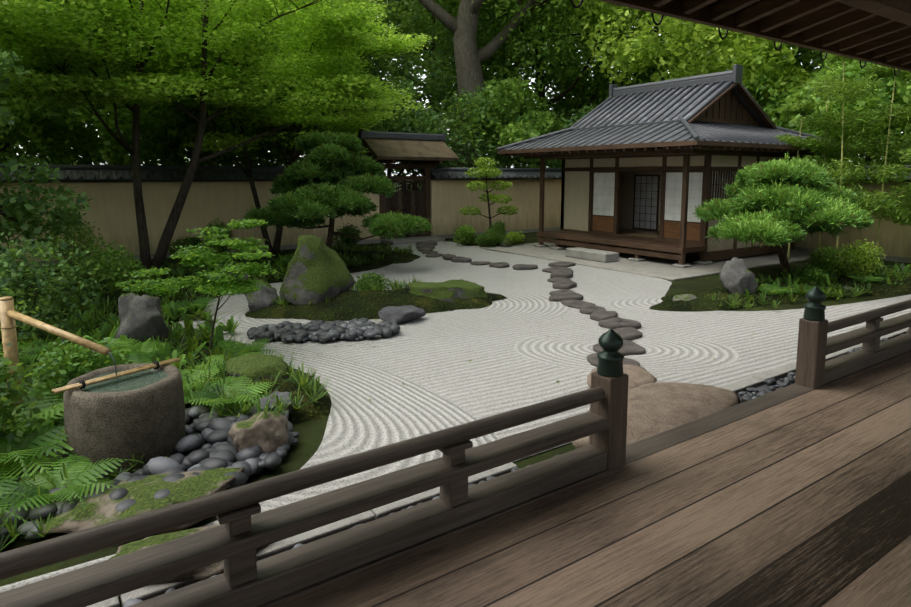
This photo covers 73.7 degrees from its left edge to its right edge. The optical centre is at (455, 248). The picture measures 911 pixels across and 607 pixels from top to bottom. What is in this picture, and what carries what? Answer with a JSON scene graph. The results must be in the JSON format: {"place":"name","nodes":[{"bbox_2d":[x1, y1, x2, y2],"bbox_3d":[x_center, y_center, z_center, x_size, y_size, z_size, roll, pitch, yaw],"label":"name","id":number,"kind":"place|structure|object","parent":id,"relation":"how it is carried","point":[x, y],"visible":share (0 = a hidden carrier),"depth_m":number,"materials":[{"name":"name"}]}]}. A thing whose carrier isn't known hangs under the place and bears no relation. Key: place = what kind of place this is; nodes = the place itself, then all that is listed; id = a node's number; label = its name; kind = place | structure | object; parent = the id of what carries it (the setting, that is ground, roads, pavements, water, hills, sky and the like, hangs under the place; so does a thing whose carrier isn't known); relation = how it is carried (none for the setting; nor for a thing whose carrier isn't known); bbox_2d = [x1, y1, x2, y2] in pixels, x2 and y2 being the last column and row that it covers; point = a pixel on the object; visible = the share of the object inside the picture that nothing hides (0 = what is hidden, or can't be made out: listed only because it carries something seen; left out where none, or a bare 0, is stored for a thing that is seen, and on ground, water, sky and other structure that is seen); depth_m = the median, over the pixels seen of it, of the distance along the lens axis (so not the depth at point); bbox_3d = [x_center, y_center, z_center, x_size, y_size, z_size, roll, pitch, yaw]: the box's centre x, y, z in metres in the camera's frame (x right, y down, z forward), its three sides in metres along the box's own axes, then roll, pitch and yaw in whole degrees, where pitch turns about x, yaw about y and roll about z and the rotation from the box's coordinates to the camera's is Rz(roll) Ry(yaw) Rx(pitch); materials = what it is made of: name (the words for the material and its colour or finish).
{"place":"outdoors","nodes":[
{"label":"outdoors","id":0,"kind":"place"},
{"bbox_2d":[29,212,106,268],"bbox_3d":[-8.921,-0.177,13.933,1.587,1.390,1.370,-5,8,-34],"label":"shrub","id":1,"kind":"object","parent":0,"point":[82,236],"depth_m":13.97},
{"bbox_2d":[0,0,145,144],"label":"maple","id":2,"kind":"object","parent":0,"point":[35,18],"depth_m":9.95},
{"bbox_2d":[79,351,167,391],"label":"basin water","id":3,"kind":"structure","parent":0,"point":[141,379],"depth_m":4.70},
{"bbox_2d":[113,0,436,254],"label":"maple tree","id":4,"kind":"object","parent":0,"point":[362,39],"depth_m":14.50,"materials":[{"name":"plant"}]},
{"bbox_2d":[358,129,445,141],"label":"roof ridge","id":5,"kind":"structure","parent":0,"point":[363,134],"depth_m":19.85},
{"bbox_2d":[0,180,910,606],"bbox_3d":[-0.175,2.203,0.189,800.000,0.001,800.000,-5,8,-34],"label":"ground","id":6,"kind":"structure","parent":0,"point":[304,448],"depth_m":5.52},
{"bbox_2d":[0,281,42,359],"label":"shrub","id":7,"kind":"object","parent":6,"relation":"on","point":[22,307],"visible":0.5,"depth_m":6.26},
{"bbox_2d":[0,343,51,452],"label":"shrub","id":8,"kind":"object","parent":6,"relation":"on","point":[7,399],"visible":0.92,"depth_m":4.56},
{"bbox_2d":[0,47,91,261],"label":"shrub","id":9,"kind":"object","parent":6,"relation":"on","point":[20,209],"depth_m":8.93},
{"bbox_2d":[0,463,96,542],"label":"basin pebbles","id":10,"kind":"object","parent":6,"relation":"on","point":[46,510],"visible":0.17,"depth_m":3.75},
{"bbox_2d":[0,232,105,340],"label":"shrub","id":11,"kind":"object","parent":6,"relation":"on","point":[7,278],"depth_m":7.60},
{"bbox_2d":[0,296,110,416],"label":"bamboo spout","id":12,"kind":"object","parent":6,"relation":"on","point":[9,315],"visible":0.56,"depth_m":5.00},
{"bbox_2d":[24,331,135,402],"bbox_3d":[-3.479,1.165,5.711,0.943,0.729,0.874,-5,8,-34],"label":"shrub","id":13,"kind":"object","parent":6,"relation":"on","point":[66,362],"depth_m":5.49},
{"bbox_2d":[56,238,149,302],"bbox_3d":[-5.867,0.393,10.222,1.431,1.172,1.407,-5,8,-34],"label":"shrub","id":14,"kind":"object","parent":6,"relation":"on","point":[116,269],"depth_m":10.05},
{"bbox_2d":[0,40,220,164],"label":"tree","id":15,"kind":"object","parent":6,"relation":"on","point":[151,128],"depth_m":15.70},
{"bbox_2d":[63,363,184,478],"bbox_3d":[-2.572,1.319,4.765,0.836,0.648,0.836,-5,8,-34],"label":"stone basin","id":16,"kind":"object","parent":6,"relation":"on","point":[148,421],"visible":0.71,"depth_m":4.43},
{"bbox_2d":[52,358,179,393],"bbox_3d":[-2.615,0.979,4.744,0.941,0.028,0.067,-10,12,-54],"label":"bamboo ladle","id":17,"kind":"object","parent":16,"relation":"on","point":[107,377],"visible":1,"depth_m":4.68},
{"bbox_2d":[115,292,168,344],"bbox_3d":[-3.981,0.927,7.666,0.600,0.778,0.507,-5,8,-34],"label":"rock","id":18,"kind":"object","parent":6,"relation":"on","point":[139,316],"visible":0.85,"depth_m":7.51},
{"bbox_2d":[42,467,243,533],"bbox_3d":[-2.061,1.679,3.974,1.141,0.211,0.725,0,7,-2],"label":"flat rock","id":19,"kind":"object","parent":6,"relation":"on","point":[100,510],"visible":0.46,"depth_m":3.89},
{"bbox_2d":[107,338,181,361],"bbox_3d":[-3.604,1.172,6.865,0.975,0.217,1.117,-5,8,-34],"label":"fern","id":20,"kind":"object","parent":6,"relation":"on","point":[140,346],"visible":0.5,"depth_m":7.04,"materials":[{"name":"green plant"}]},
{"bbox_2d":[0,403,299,515],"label":"river pebbles","id":21,"kind":"object","parent":6,"relation":"on","point":[214,430],"visible":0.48,"depth_m":4.47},
{"bbox_2d":[0,424,79,486],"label":"fern","id":22,"kind":"object","parent":21,"relation":"on","point":[13,456],"visible":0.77,"depth_m":4.35,"materials":[{"name":"green plant"}]},
{"bbox_2d":[0,454,142,527],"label":"fern","id":23,"kind":"object","parent":21,"relation":"on","point":[78,477],"visible":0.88,"depth_m":3.99,"materials":[{"name":"green plant"}]},
{"bbox_2d":[0,61,360,165],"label":"hedge leaves","id":24,"kind":"object","parent":6,"relation":"on","point":[80,150],"visible":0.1,"depth_m":16.44,"materials":[{"name":"green plant"}]},
{"bbox_2d":[108,524,257,583],"bbox_3d":[-1.466,1.759,3.521,1.033,0.182,0.567,-5,8,-34],"label":"flat rock","id":25,"kind":"object","parent":6,"relation":"on","point":[207,571],"visible":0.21,"depth_m":3.42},
{"bbox_2d":[0,181,379,261],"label":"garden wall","id":26,"kind":"structure","parent":6,"relation":"on","point":[112,212],"depth_m":16.11,"materials":[{"name":"paint"}]},
{"bbox_2d":[0,170,382,181],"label":"wall tiles","id":27,"kind":"object","parent":26,"relation":"on","point":[114,174],"depth_m":15.77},
{"bbox_2d":[0,164,383,179],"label":"ridge wall","id":28,"kind":"structure","parent":26,"relation":"on","point":[142,167],"depth_m":15.81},
{"bbox_2d":[115,218,276,356],"bbox_3d":[-2.946,0.518,7.139,1.871,1.656,1.625,-5,8,-34],"label":"small maple tree","id":29,"kind":"object","parent":6,"relation":"on","point":[212,282],"depth_m":7.19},
{"bbox_2d":[0,0,430,274],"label":"maple","id":30,"kind":"object","parent":6,"relation":"on","point":[73,51],"depth_m":12.54,"materials":[{"name":"plant"}]},
{"bbox_2d":[226,353,288,380],"bbox_3d":[-2.028,1.314,6.249,0.621,0.406,0.611,-2,7,-19],"label":"moss mound","id":31,"kind":"object","parent":6,"relation":"on","point":[253,366],"visible":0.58,"depth_m":6.09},
{"bbox_2d":[228,411,288,453],"bbox_3d":[-1.532,1.476,4.782,0.459,0.441,0.334,-5,8,-34],"label":"brown rock","id":32,"kind":"object","parent":6,"relation":"on","point":[266,431],"visible":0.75,"depth_m":4.67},
{"bbox_2d":[185,371,331,424],"bbox_3d":[-2.041,1.391,5.985,1.899,0.241,1.172,6,9,41],"label":"moss","id":33,"kind":"object","parent":6,"relation":"on","point":[320,408],"visible":0.12,"depth_m":5.68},
{"bbox_2d":[184,375,278,416],"bbox_3d":[-2.033,1.352,5.514,0.893,0.189,0.959,2,7,18],"label":"fern","id":34,"kind":"object","parent":33,"relation":"on","point":[237,384],"visible":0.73,"depth_m":5.59,"materials":[{"name":"green plant"}]},
{"bbox_2d":[244,278,278,311],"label":"rock","id":35,"kind":"object","parent":6,"relation":"on","point":[263,297],"visible":0.56,"depth_m":9.66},
{"bbox_2d":[196,52,374,165],"bbox_3d":[-5.370,-3.423,20.355,6.668,6.264,6.647,-5,8,-34],"label":"tree","id":36,"kind":"object","parent":6,"relation":"on","point":[257,130],"depth_m":18.25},
{"bbox_2d":[10,1,598,175],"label":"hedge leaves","id":37,"kind":"object","parent":6,"relation":"on","point":[432,89],"visible":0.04,"depth_m":25.68,"materials":[{"name":"green plant"}]},
{"bbox_2d":[279,235,354,304],"bbox_3d":[-2.264,0.444,9.964,1.286,1.379,0.890,-2,7,-19],"label":"mossy boulder","id":38,"kind":"object","parent":6,"relation":"on","point":[317,271],"visible":0.92,"depth_m":9.64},
{"bbox_2d":[247,318,399,342],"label":"island pebbles","id":39,"kind":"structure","parent":6,"relation":"on","point":[322,331],"depth_m":8.17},
{"bbox_2d":[242,129,433,248],"bbox_3d":[-2.837,-1.109,14.070,3.773,3.236,4.001,-5,8,-34],"label":"pine","id":40,"kind":"object","parent":6,"relation":"on","point":[307,200],"depth_m":13.62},
{"bbox_2d":[336,249,419,265],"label":"moss","id":41,"kind":"object","parent":6,"relation":"on","point":[393,259],"visible":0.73,"depth_m":15.51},
{"bbox_2d":[348,72,450,190],"bbox_3d":[-2.401,-3.543,22.733,5.655,5.918,4.735,-5,8,-34],"label":"tree","id":42,"kind":"object","parent":6,"relation":"on","point":[381,126],"depth_m":21.63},
{"bbox_2d":[378,305,425,324],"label":"rock","id":43,"kind":"object","parent":6,"relation":"on","point":[397,315],"visible":0.92,"depth_m":9.01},
{"bbox_2d":[366,150,442,238],"bbox_3d":[-1.709,-1.918,20.238,2.850,3.295,1.900,-5,8,-34],"label":"gate frame","id":44,"kind":"object","parent":6,"relation":"on","point":[426,166],"visible":0.27,"depth_m":20.42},
{"bbox_2d":[385,180,424,238],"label":"gate doors","id":45,"kind":"structure","parent":44,"relation":"attached to","point":[404,200],"depth_m":20.32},
{"bbox_2d":[359,138,458,160],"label":"gate roof","id":46,"kind":"structure","parent":44,"relation":"on","point":[395,149],"depth_m":19.50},
{"bbox_2d":[351,0,543,122],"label":"tree","id":47,"kind":"object","parent":6,"relation":"on","point":[407,8],"depth_m":27.20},
{"bbox_2d":[0,241,910,595],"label":"gravel","id":48,"kind":"structure","parent":6,"relation":"on","point":[526,343],"depth_m":7.64,"materials":[{"name":"gravel"}]},
{"bbox_2d":[245,288,456,321],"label":"moss island","id":49,"kind":"structure","parent":48,"relation":"on","point":[350,305],"depth_m":9.54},
{"bbox_2d":[450,292,506,309],"bbox_3d":[0.045,0.857,10.511,2.039,0.197,1.290,-5,8,-34],"label":"moss bed","id":50,"kind":"object","parent":48,"relation":"on","point":[473,303],"visible":0.15,"depth_m":10.16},
{"bbox_2d":[405,279,487,301],"bbox_3d":[-0.149,0.792,10.432,1.454,0.439,0.782,-2,7,-16],"label":"flat mossy rock","id":51,"kind":"object","parent":50,"relation":"on","point":[452,291],"visible":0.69,"depth_m":10.22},
{"bbox_2d":[0,236,910,552],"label":"ground cover plants","id":52,"kind":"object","parent":6,"relation":"on","point":[300,380],"depth_m":7.56,"materials":[{"name":"green plant"}]},
{"bbox_2d":[0,386,63,444],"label":"fern","id":53,"kind":"object","parent":52,"relation":"on","point":[47,410],"visible":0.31,"depth_m":5.10,"materials":[{"name":"green plant"}]},
{"bbox_2d":[0,250,910,444],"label":"plants","id":54,"kind":"object","parent":6,"relation":"on","point":[791,277],"visible":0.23,"depth_m":8.63,"materials":[{"name":"green plant"}]},
{"bbox_2d":[388,83,585,190],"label":"hedge leaves","id":55,"kind":"object","parent":6,"relation":"on","point":[447,124],"visible":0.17,"depth_m":23.11,"materials":[{"name":"green plant"}]},
{"bbox_2d":[458,157,517,225],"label":"tree","id":56,"kind":"object","parent":6,"relation":"on","point":[490,172],"depth_m":19.30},
{"bbox_2d":[431,179,561,234],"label":"plaster wall","id":57,"kind":"structure","parent":6,"relation":"on","point":[450,199],"depth_m":22.18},
{"bbox_2d":[430,171,561,178],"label":"wall tiles","id":58,"kind":"object","parent":57,"relation":"on","point":[460,173],"depth_m":22.23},
{"bbox_2d":[86,327,908,606],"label":"kerb stones","id":59,"kind":"object","parent":6,"relation":"on","point":[275,548],"visible":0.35,"depth_m":3.88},
{"bbox_2d":[388,9,610,159],"bbox_3d":[2.266,-10.898,37.025,16.667,17.058,16.284,-5,8,-34],"label":"tree","id":60,"kind":"object","parent":6,"relation":"on","point":[421,30],"depth_m":32.31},
{"bbox_2d":[441,75,568,167],"bbox_3d":[2.204,-4.007,25.390,6.303,6.196,6.294,-5,8,-34],"label":"tree","id":61,"kind":"object","parent":6,"relation":"on","point":[516,102],"depth_m":23.84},
{"bbox_2d":[417,0,607,167],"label":"old oak tree","id":62,"kind":"object","parent":6,"relation":"on","point":[470,57],"depth_m":24.27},
{"bbox_2d":[433,0,652,166],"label":"tree","id":63,"kind":"object","parent":6,"relation":"on","point":[549,52],"depth_m":25.99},
{"bbox_2d":[587,365,656,389],"bbox_3d":[1.692,1.394,6.285,0.913,0.202,0.693,-5,8,-34],"label":"stone step","id":64,"kind":"object","parent":6,"relation":"on","point":[639,376],"visible":0.33,"depth_m":6.25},
{"bbox_2d":[481,242,831,280],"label":"foundation paving","id":65,"kind":"structure","parent":6,"relation":"on","point":[661,268],"depth_m":15.04,"materials":[{"name":"stone"}]},
{"bbox_2d":[566,247,618,262],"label":"stone step","id":66,"kind":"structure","parent":65,"relation":"on","point":[593,255],"depth_m":15.38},
{"bbox_2d":[551,0,803,103],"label":"tree","id":67,"kind":"object","parent":6,"relation":"on","point":[610,9],"depth_m":23.84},
{"bbox_2d":[584,8,829,105],"bbox_3d":[9.099,-5.393,22.386,8.483,9.710,7.292,-5,8,-34],"label":"tree","id":68,"kind":"object","parent":6,"relation":"on","point":[753,59],"depth_m":20.40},
{"bbox_2d":[546,43,910,164],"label":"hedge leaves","id":69,"kind":"object","parent":6,"relation":"on","point":[804,56],"depth_m":26.82,"materials":[{"name":"green plant"}]},
{"bbox_2d":[719,257,757,294],"bbox_3d":[5.000,0.571,10.791,0.712,0.848,0.612,-5,8,-34],"label":"rock","id":70,"kind":"object","parent":6,"relation":"on","point":[737,275],"visible":0.83,"depth_m":10.57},
{"bbox_2d":[579,61,910,165],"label":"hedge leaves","id":71,"kind":"object","parent":6,"relation":"on","point":[770,107],"visible":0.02,"depth_m":18.43,"materials":[{"name":"green plant"}]},
{"bbox_2d":[649,281,854,311],"bbox_3d":[5.802,0.757,11.268,6.163,0.210,1.763,-3,8,-23],"label":"moss","id":72,"kind":"object","parent":6,"relation":"on","point":[702,302],"visible":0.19,"depth_m":10.41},
{"bbox_2d":[739,377,785,402],"bbox_3d":[5.797,1.329,7.366,34.000,0.026,1.270,-5,8,-34],"label":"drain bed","id":73,"kind":"object","parent":6,"relation":"on","point":[762,387],"depth_m":6.33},
{"bbox_2d":[122,331,907,606],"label":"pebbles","id":74,"kind":"object","parent":73,"relation":"on","point":[789,379],"depth_m":6.06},
{"bbox_2d":[572,382,740,448],"bbox_3d":[1.582,1.394,4.739,1.704,0.387,0.889,-5,8,-34],"label":"step stone","id":75,"kind":"object","parent":73,"relation":"on","point":[656,408],"visible":0.52,"depth_m":4.71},
{"bbox_2d":[692,153,875,273],"bbox_3d":[6.717,-0.577,12.534,4.257,2.608,3.277,-5,8,-34],"label":"pine","id":76,"kind":"object","parent":6,"relation":"on","point":[760,192],"depth_m":11.64,"materials":[{"name":"plant"}]},
{"bbox_2d":[787,112,802,259],"bbox_3d":[8.502,-1.594,15.183,0.709,3.884,0.695,-5,8,-34],"label":"bamboo culm","id":77,"kind":"object","parent":6,"relation":"on","point":[788,255],"visible":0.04,"depth_m":15.40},
{"bbox_2d":[775,99,827,208],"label":"bamboo leaves","id":78,"kind":"object","parent":77,"relation":"attached to","point":[805,107],"visible":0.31,"depth_m":14.82,"materials":[{"name":"green plant"}]},
{"bbox_2d":[816,96,831,258],"bbox_3d":[9.279,-1.926,15.383,0.932,4.495,0.888,0,7,2],"label":"bamboo culm","id":79,"kind":"object","parent":6,"relation":"on","point":[819,237],"visible":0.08,"depth_m":15.45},
{"bbox_2d":[792,72,860,189],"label":"bamboo leaves","id":80,"kind":"object","parent":79,"relation":"attached to","point":[835,150],"visible":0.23,"depth_m":15.09,"materials":[{"name":"green plant"}]},
{"bbox_2d":[825,62,854,247],"bbox_3d":[9.214,-2.180,14.552,0.988,5.201,1.185,4,8,27],"label":"bamboo culm","id":81,"kind":"object","parent":6,"relation":"on","point":[837,240],"visible":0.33,"depth_m":14.52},
{"bbox_2d":[799,52,889,211],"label":"bamboo leaves","id":82,"kind":"object","parent":81,"relation":"attached to","point":[862,124],"visible":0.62,"depth_m":14.21,"materials":[{"name":"green plant"}]},
{"bbox_2d":[773,53,910,164],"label":"tree","id":83,"kind":"object","parent":6,"relation":"on","point":[872,102],"depth_m":16.84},
{"bbox_2d":[794,182,910,257],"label":"plaster wall","id":84,"kind":"structure","parent":6,"relation":"on","point":[894,239],"depth_m":15.85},
{"bbox_2d":[826,239,884,275],"bbox_3d":[8.182,0.229,12.457,1.076,0.948,0.994,-5,8,-34],"label":"shrub","id":85,"kind":"object","parent":6,"relation":"on","point":[852,254],"depth_m":12.35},
{"bbox_2d":[837,265,910,297],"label":"moss","id":86,"kind":"object","parent":6,"relation":"on","point":[897,288],"visible":0.23,"depth_m":11.62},
{"bbox_2d":[865,68,907,263],"bbox_3d":[10.016,-1.884,14.261,1.101,4.685,0.892,-2,7,-19],"label":"bamboo culm","id":87,"kind":"object","parent":6,"relation":"on","point":[878,231],"visible":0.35,"depth_m":14.17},
{"bbox_2d":[843,63,910,220],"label":"bamboo leaves","id":88,"kind":"object","parent":87,"relation":"attached to","point":[881,72],"visible":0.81,"depth_m":14.05,"materials":[{"name":"green plant"}]},
{"bbox_3d":[7.906,1.435,4.243,34.000,0.538,5.750,-5,8,-34],"label":"veranda","id":89,"kind":"object","parent":6,"relation":"on","visible":0},
{"bbox_2d":[0,386,609,606],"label":"railing","id":90,"kind":"object","parent":89,"relation":"on","point":[237,537],"visible":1,"depth_m":2.41,"materials":[{"name":"brown wood"}]},
{"bbox_2d":[269,352,910,606],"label":"veranda deck","id":91,"kind":"structure","parent":89,"relation":"on","point":[803,500],"depth_m":2.75,"materials":[{"name":"brown wood"}]},
{"bbox_2d":[256,350,910,606],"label":"deck edge beam","id":92,"kind":"structure","parent":91,"relation":"attached to","point":[646,447],"depth_m":3.75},
{"bbox_2d":[589,371,628,469],"bbox_3d":[0.854,1.018,3.399,0.150,0.670,0.150,-5,8,-34],"label":"railing post","id":93,"kind":"object","parent":89,"relation":"on","point":[612,406],"visible":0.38,"depth_m":3.33,"materials":[{"name":"brown wood"}]},
{"bbox_2d":[597,328,623,376],"bbox_3d":[0.854,0.561,3.343,0.148,0.262,0.148,-5,8,-34],"label":"post finial","id":94,"kind":"object","parent":93,"relation":"on","point":[610,357],"visible":1,"depth_m":3.29,"materials":[{"name":"green metal"}]},
{"bbox_2d":[795,318,827,388],"bbox_3d":[2.724,0.864,4.657,0.150,0.670,0.150,-5,8,-34],"label":"railing post","id":95,"kind":"object","parent":89,"relation":"on","point":[811,353],"visible":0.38,"depth_m":4.59,"materials":[{"name":"brown wood"}]},
{"bbox_2d":[803,286,825,320],"bbox_3d":[2.724,0.406,4.601,0.148,0.262,0.148,-5,8,-34],"label":"post finial","id":96,"kind":"object","parent":95,"relation":"on","point":[814,309],"visible":1,"depth_m":4.56,"materials":[{"name":"green metal"}]},
{"bbox_2d":[824,299,910,383],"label":"railing","id":97,"kind":"object","parent":89,"relation":"on","point":[873,350],"visible":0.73,"depth_m":5.13,"materials":[{"name":"brown wood"}]},
{"bbox_2d":[593,173,614,215],"bbox_3d":[4.236,-1.562,17.273,0.006,1.210,0.825,-5,8,-34],"label":"shoji panel","id":98,"kind":"object","parent":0,"point":[603,196],"visible":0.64,"depth_m":17.28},
{"bbox_2d":[524,149,705,260],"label":"horizontal beams","id":99,"kind":"structure","parent":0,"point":[636,251],"depth_m":15.92,"materials":[{"name":"brown wood"}]},
{"bbox_2d":[545,230,700,246],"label":"veranda floor","id":100,"kind":"structure","parent":99,"relation":"on","point":[663,243],"depth_m":16.37,"materials":[{"name":"brown wood"}]},
{"bbox_2d":[529,149,805,261],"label":"horizontal beams","id":101,"kind":"structure","parent":99,"relation":"on","point":[731,253],"depth_m":15.31,"materials":[{"name":"brown wood"}]},
{"bbox_2d":[634,176,657,228],"bbox_3d":[5.772,-1.414,18.410,0.004,1.580,0.830,-5,8,-34],"label":"lattice door","id":102,"kind":"structure","parent":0,"point":[640,207],"depth_m":18.41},
{"bbox_2d":[539,154,793,264],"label":"wooden posts","id":103,"kind":"object","parent":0,"point":[685,192],"visible":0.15,"depth_m":15.64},
{"bbox_2d":[499,122,801,150],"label":"lower roof","id":104,"kind":"structure","parent":103,"relation":"on","point":[659,135],"depth_m":15.12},
{"bbox_2d":[576,82,766,127],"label":"roof tiles","id":105,"kind":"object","parent":104,"relation":"on","point":[743,102],"depth_m":16.27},
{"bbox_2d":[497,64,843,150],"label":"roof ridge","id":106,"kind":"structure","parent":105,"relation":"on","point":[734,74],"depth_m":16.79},
{"bbox_2d":[503,79,847,149],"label":"teahouse roof tiles","id":107,"kind":"object","parent":105,"relation":"on","point":[749,133],"visible":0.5,"depth_m":15.84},
{"bbox_2d":[687,83,775,129],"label":"teahouse gables","id":108,"kind":"object","parent":105,"relation":"attached to","point":[726,106],"visible":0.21,"depth_m":15.95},
{"bbox_2d":[498,140,851,155],"bbox_3d":[6.056,-2.774,17.433,7.000,0.158,6.750,-5,8,-34],"label":"roof eave","id":109,"kind":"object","parent":104,"relation":"attached to","point":[724,146],"depth_m":14.38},
{"bbox_2d":[564,155,791,251],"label":"wall","id":110,"kind":"structure","parent":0,"point":[576,201],"depth_m":17.93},
{"bbox_2d":[664,172,702,221],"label":"shoji screens","id":111,"kind":"object","parent":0,"point":[673,194],"visible":0.71,"depth_m":15.23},
{"bbox_2d":[598,0,910,71],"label":"eave rafters","id":112,"kind":"object","parent":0,"point":[841,29],"visible":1,"depth_m":5.29,"materials":[{"name":"wood"}]},
{"bbox_2d":[834,0,910,25],"bbox_3d":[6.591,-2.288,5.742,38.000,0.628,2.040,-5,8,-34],"label":"eave purlin","id":113,"kind":"object","parent":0,"point":[898,10],"depth_m":4.66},
{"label":"bamboo stem","id":114,"kind":"object","parent":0,"visible":0},
{"bbox_2d":[887,97,910,225],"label":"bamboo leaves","id":115,"kind":"object","parent":114,"relation":"attached to","point":[895,217],"visible":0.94,"depth_m":13.55,"materials":[{"name":"green plant"}]},
{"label":"bamboo stem","id":116,"kind":"object","parent":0,"visible":0},
{"bbox_2d":[871,72,910,218],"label":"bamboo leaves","id":117,"kind":"object","parent":116,"relation":"attached to","point":[894,158],"visible":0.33,"depth_m":14.22,"materials":[{"name":"green plant"}]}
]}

